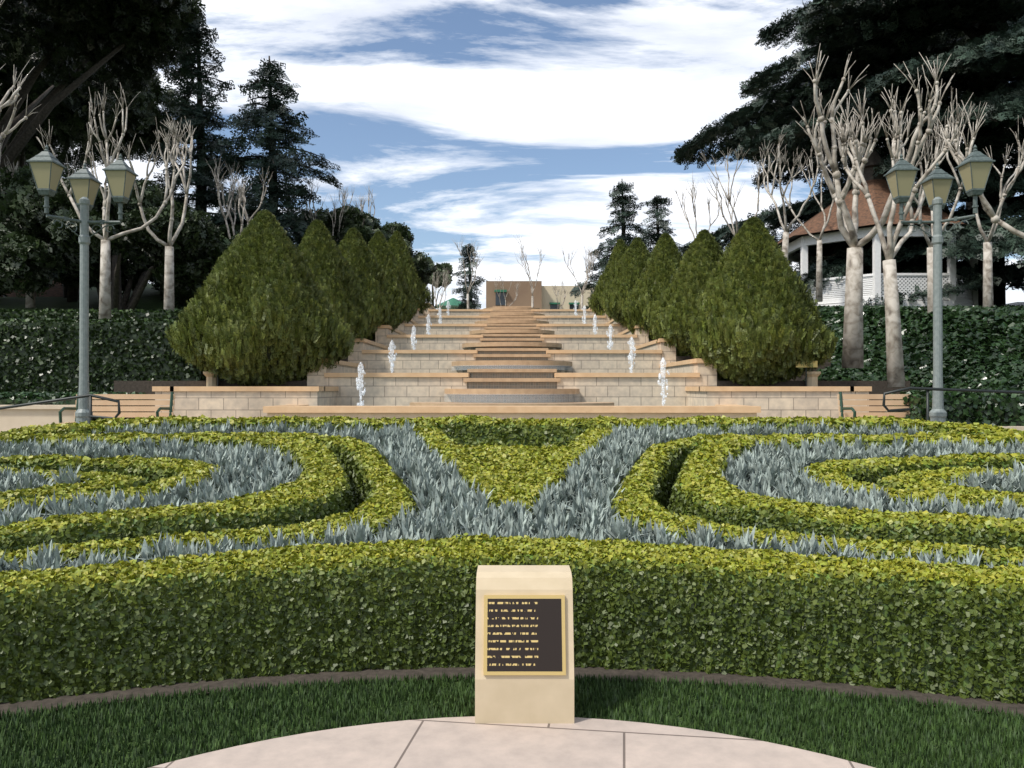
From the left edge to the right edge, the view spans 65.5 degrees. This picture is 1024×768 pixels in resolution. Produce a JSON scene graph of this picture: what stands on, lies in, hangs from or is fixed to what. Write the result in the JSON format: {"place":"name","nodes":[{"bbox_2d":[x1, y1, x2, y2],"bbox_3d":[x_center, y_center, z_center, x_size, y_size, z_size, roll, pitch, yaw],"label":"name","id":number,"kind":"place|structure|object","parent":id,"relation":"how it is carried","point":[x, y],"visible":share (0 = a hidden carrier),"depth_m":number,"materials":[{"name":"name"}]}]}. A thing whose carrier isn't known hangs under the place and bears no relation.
{"place":"outdoors","nodes":[
{"label":"outdoors","id":0,"kind":"place"},
{"bbox_2d":[26,145,137,422],"bbox_3d":[-6.069,-1.146,11.523,1.171,4.373,1.238,0,0,0],"label":"lamp","id":1,"kind":"object","parent":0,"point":[47,167],"visible":0.91,"depth_m":11.45,"materials":[{"name":"metal"}]},
{"bbox_2d":[0,672,1023,767],"bbox_3d":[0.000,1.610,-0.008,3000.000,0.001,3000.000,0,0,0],"label":"ground","id":2,"kind":"structure","parent":0,"point":[598,716],"depth_m":3.82,"materials":[{"name":"green plant"}]},
{"bbox_2d":[0,419,1023,702],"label":"parterre base","id":3,"kind":"object","parent":2,"relation":"on","point":[638,649],"visible":0.16,"depth_m":4.49,"materials":[{"name":"green plant"}]},
{"bbox_2d":[0,418,1023,572],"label":"dusty miller","id":4,"kind":"object","parent":3,"relation":"on","point":[577,504],"visible":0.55,"depth_m":6.84,"materials":[{"name":"grey plant"}]},
{"bbox_2d":[0,667,1023,715],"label":"soil strip","id":5,"kind":"object","parent":2,"relation":"on","point":[729,678],"visible":0.33,"depth_m":4.30,"materials":[{"name":"brown soil"}]},
{"bbox_2d":[0,414,1023,703],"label":"hedge leaves","id":6,"kind":"object","parent":5,"relation":"on","point":[350,484],"visible":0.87,"depth_m":4.62,"materials":[{"name":"green plant"}]},
{"bbox_2d":[0,405,1023,431],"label":"path","id":7,"kind":"structure","parent":2,"relation":"on","point":[26,416],"depth_m":12.60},
{"bbox_2d":[150,716,873,767],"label":"pavement","id":8,"kind":"structure","parent":0,"point":[456,742],"depth_m":3.50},
{"bbox_2d":[475,565,573,723],"bbox_3d":[0.060,1.278,3.939,0.470,0.685,0.349,0,0,0],"label":"monument","id":9,"kind":"object","parent":8,"relation":"on","point":[524,656],"visible":1,"depth_m":3.80,"materials":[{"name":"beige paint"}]},
{"bbox_2d":[0,284,1023,373],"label":"terrain","id":10,"kind":"structure","parent":0,"point":[150,298],"depth_m":27.65,"materials":[{"name":"green plant"}]},
{"bbox_2d":[0,308,227,392],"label":"dark hedge leaves","id":11,"kind":"object","parent":10,"relation":"on","point":[70,315],"visible":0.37,"depth_m":15.96,"materials":[{"name":"green plant"}]},
{"bbox_2d":[1,280,593,308],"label":"buildings","id":12,"kind":"structure","parent":10,"relation":"on","point":[544,297],"depth_m":71.05,"materials":[{"name":"grey"}]},
{"bbox_2d":[165,209,838,385],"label":"conical shrubs","id":13,"kind":"object","parent":10,"relation":"on","point":[299,290],"visible":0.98,"depth_m":14.79,"materials":[{"name":"green plant"}]},
{"bbox_2d":[0,0,1022,309],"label":"oak leaves","id":14,"kind":"object","parent":10,"relation":"on","point":[38,252],"visible":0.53,"depth_m":32.41,"materials":[{"name":"green plant"}]},
{"bbox_2d":[114,303,909,419],"bbox_3d":[0.000,-0.650,42.979,80.000,5.950,64.050,0,0,0],"label":"fountain","id":15,"kind":"object","parent":10,"relation":"on","point":[512,362],"visible":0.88,"depth_m":15.00,"materials":[{"name":"stone"}]},
{"bbox_2d":[57,392,174,423],"bbox_3d":[-6.100,0.584,12.313,1.550,0.928,0.576,0,0,0],"label":"bench","id":16,"kind":"object","parent":15,"relation":"on","point":[170,402],"visible":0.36,"depth_m":12.53,"materials":[{"name":"brown wood"}]},
{"bbox_2d":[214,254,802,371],"bbox_3d":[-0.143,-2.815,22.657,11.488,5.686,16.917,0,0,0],"label":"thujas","id":17,"kind":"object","parent":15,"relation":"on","point":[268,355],"visible":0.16,"depth_m":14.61,"materials":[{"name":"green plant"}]},
{"bbox_2d":[0,313,1022,425],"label":"hedge boxes","id":18,"kind":"object","parent":15,"relation":"on","point":[22,353],"depth_m":16.00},
{"bbox_2d":[0,387,1023,422],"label":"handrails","id":19,"kind":"object","parent":15,"relation":"on","point":[91,416],"visible":0.81,"depth_m":11.23,"materials":[{"name":"grey metal"}]},
{"bbox_2d":[203,361,820,385],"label":"planters","id":20,"kind":"object","parent":15,"relation":"on","point":[811,377],"visible":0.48,"depth_m":14.79,"materials":[{"name":"beige stone"}]},
{"bbox_2d":[356,300,668,405],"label":"fountain jets","id":21,"kind":"object","parent":15,"relation":"on","point":[439,320],"visible":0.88,"depth_m":16.89,"materials":[{"name":"white liquid"}]},
{"bbox_2d":[837,392,915,416],"bbox_3d":[5.920,0.584,12.313,1.550,0.928,0.576,0,0,0],"label":"bench","id":22,"kind":"object","parent":15,"relation":"on","point":[841,403],"visible":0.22,"depth_m":12.54,"materials":[{"name":"brown wood"}]},
{"bbox_2d":[883,145,994,421],"bbox_3d":[6.039,-1.146,11.523,1.171,4.373,1.238,0,0,0],"label":"lamp","id":23,"kind":"object","parent":15,"relation":"on","point":[974,167],"visible":0.98,"depth_m":11.45,"materials":[{"name":"metal"}]},
{"bbox_2d":[0,0,1023,387],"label":"bare trees","id":24,"kind":"object","parent":10,"relation":"on","point":[852,352],"visible":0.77,"depth_m":16.49,"materials":[{"name":"grey plant"}]},
{"bbox_2d":[423,260,452,287],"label":"pale leaves","id":25,"kind":"object","parent":24,"relation":"attached to","point":[449,267],"visible":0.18,"depth_m":54.64,"materials":[{"name":"green plant"}]},
{"bbox_2d":[0,304,1023,425],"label":"ivy leaves","id":26,"kind":"object","parent":10,"relation":"on","point":[965,369],"visible":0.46,"depth_m":16.28,"materials":[{"name":"green plant"}]},
{"bbox_2d":[0,5,1023,310],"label":"dark wood","id":27,"kind":"object","parent":10,"relation":"on","point":[34,121],"visible":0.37,"depth_m":33.08,"materials":[{"name":"brown plant"}]},
{"bbox_2d":[139,0,1023,308],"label":"conifer trees","id":28,"kind":"object","parent":10,"relation":"on","point":[841,30],"visible":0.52,"depth_m":32.89,"materials":[{"name":"green plant"}]},
{"bbox_2d":[777,141,977,305],"bbox_3d":[15.200,-5.599,33.530,7.853,9.350,7.853,0,0,0],"label":"gazebo","id":29,"kind":"object","parent":10,"relation":"on","point":[801,239],"visible":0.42,"depth_m":31.13,"materials":[{"name":"white paint"}]},
{"bbox_2d":[63,0,1023,308],"label":"sky","id":30,"kind":"structure","parent":0,"point":[492,123],"materials":[{"name":"white"}]}
]}

